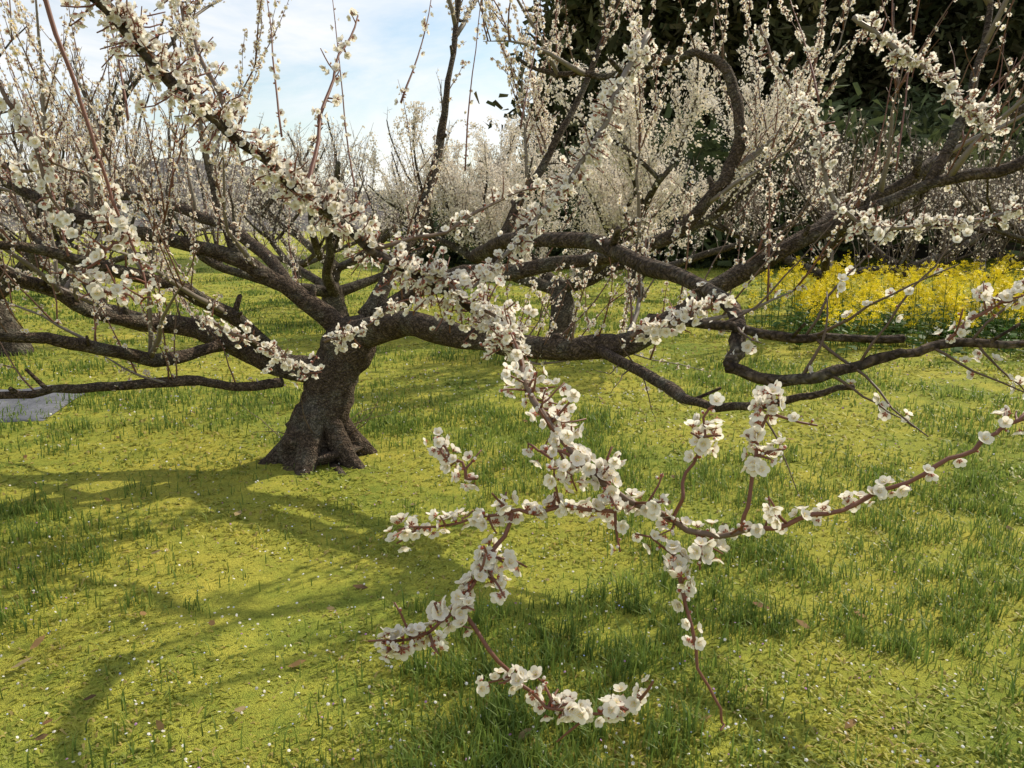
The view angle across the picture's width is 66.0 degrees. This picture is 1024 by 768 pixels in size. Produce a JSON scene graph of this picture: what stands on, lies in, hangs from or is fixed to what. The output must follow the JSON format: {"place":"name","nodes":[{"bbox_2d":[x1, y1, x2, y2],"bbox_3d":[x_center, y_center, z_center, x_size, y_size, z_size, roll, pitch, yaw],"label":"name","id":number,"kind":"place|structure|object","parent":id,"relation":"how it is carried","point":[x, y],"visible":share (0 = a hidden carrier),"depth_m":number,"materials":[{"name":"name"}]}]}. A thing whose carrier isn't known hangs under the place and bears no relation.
{"place":"outdoors","nodes":[
{"label":"outdoors","id":0,"kind":"place"},
{"bbox_2d":[0,157,466,231],"bbox_3d":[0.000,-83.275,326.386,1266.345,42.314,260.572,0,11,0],"label":"hill","id":1,"kind":"structure","parent":0,"point":[137,222],"depth_m":345.21,"materials":[{"name":"plant"}]},
{"bbox_2d":[0,0,551,195],"label":"sky","id":2,"kind":"structure","parent":0,"point":[388,42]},
{"bbox_2d":[0,231,1023,767],"bbox_3d":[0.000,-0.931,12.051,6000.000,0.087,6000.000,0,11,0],"label":"ground","id":3,"kind":"structure","parent":0,"point":[246,601],"depth_m":3.46,"materials":[{"name":"green plant"}]},
{"bbox_2d":[0,385,83,422],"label":"grey ground sheet","id":4,"kind":"object","parent":3,"relation":"on","point":[50,407],"visible":0.52,"depth_m":6.29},
{"bbox_2d":[1,157,189,271],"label":"plum tree","id":5,"kind":"object","parent":3,"relation":"on","point":[75,247],"visible":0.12,"depth_m":23.80,"materials":[{"name":"white plant"}]},
{"bbox_2d":[0,3,194,356],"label":"plum tree","id":6,"kind":"object","parent":3,"relation":"on","point":[9,323],"visible":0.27,"depth_m":8.91,"materials":[{"name":"white plant"}]},
{"bbox_2d":[0,143,251,291],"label":"plum tree","id":7,"kind":"object","parent":3,"relation":"on","point":[116,259],"visible":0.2,"depth_m":16.90,"materials":[{"name":"white plant"}]},
{"bbox_2d":[55,75,495,316],"bbox_3d":[-2.874,-2.663,12.151,5.357,3.628,6.775,0,11,0],"label":"plum tree","id":8,"kind":"object","parent":3,"relation":"on","point":[331,292],"visible":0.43,"depth_m":11.16,"materials":[{"name":"white plant"}]},
{"bbox_2d":[184,170,391,277],"bbox_3d":[-5.614,-4.420,21.898,5.416,3.184,4.083,2,11,9],"label":"plum tree","id":9,"kind":"object","parent":3,"relation":"on","point":[311,259],"visible":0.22,"depth_m":21.85,"materials":[{"name":"white plant"}]},
{"bbox_2d":[282,455,363,470],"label":"trunk foot soil","id":10,"kind":"structure","parent":3,"relation":"on","point":[288,468],"depth_m":4.73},
{"bbox_2d":[234,69,458,284],"bbox_3d":[-3.521,-3.600,14.763,5.002,4.385,4.715,0,11,0],"label":"plum tree","id":11,"kind":"object","parent":3,"relation":"on","point":[314,243],"visible":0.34,"depth_m":15.20,"materials":[{"name":"white plant"}]},
{"bbox_2d":[0,0,1023,741],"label":"plum tree","id":12,"kind":"object","parent":3,"relation":"on","point":[326,400],"depth_m":3.92,"materials":[{"name":"brown plant"}]},
{"bbox_2d":[0,0,1023,727],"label":"blossoms","id":13,"kind":"object","parent":12,"relation":"attached to","point":[582,710],"visible":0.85,"depth_m":1.62,"materials":[{"name":"white plant"}]},
{"bbox_2d":[0,308,1023,767],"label":"fallen petals","id":14,"kind":"object","parent":3,"relation":"on","point":[294,664],"visible":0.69,"depth_m":2.80,"materials":[{"name":"white plant"}]},
{"bbox_2d":[360,29,826,337],"bbox_3d":[0.768,-2.242,9.932,5.838,3.568,3.534,9,15,39],"label":"plum tree","id":15,"kind":"object","parent":3,"relation":"on","point":[454,194],"visible":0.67,"depth_m":9.70,"materials":[{"name":"white plant"}]},
{"bbox_2d":[353,0,1023,269],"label":"broadleaf trees","id":16,"kind":"object","parent":3,"relation":"on","point":[929,115],"depth_m":37.98,"materials":[{"name":"plant"}]},
{"bbox_2d":[536,119,851,298],"bbox_3d":[2.655,-3.409,15.879,6.553,3.604,4.823,-7,13,-31],"label":"plum tree","id":17,"kind":"object","parent":3,"relation":"on","point":[699,256],"visible":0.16,"depth_m":16.06,"materials":[{"name":"white plant"}]},
{"bbox_2d":[644,109,1023,313],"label":"plum tree","id":18,"kind":"object","parent":3,"relation":"on","point":[825,266],"visible":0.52,"depth_m":12.80,"materials":[{"name":"white plant"}]},
{"bbox_2d":[746,250,1023,360],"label":"yellow flowers","id":19,"kind":"object","parent":3,"relation":"on","point":[944,319],"visible":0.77,"depth_m":10.22,"materials":[{"name":"yellow plant"}]},
{"bbox_2d":[763,65,1019,302],"bbox_3d":[7.870,-3.727,15.014,6.512,4.568,4.184,-7,14,-33],"label":"plum tree","id":20,"kind":"object","parent":3,"relation":"on","point":[870,246],"visible":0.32,"depth_m":15.33,"materials":[{"name":"white plant"}]},
{"bbox_2d":[918,126,1023,246],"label":"plum tree","id":21,"kind":"object","parent":3,"relation":"on","point":[969,188],"visible":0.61,"depth_m":11.55,"materials":[{"name":"white plant"}]},
{"bbox_2d":[663,224,1023,257],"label":"sloping ground","id":22,"kind":"structure","parent":0,"point":[922,251],"depth_m":36.68,"materials":[{"name":"green plant"}]}
]}

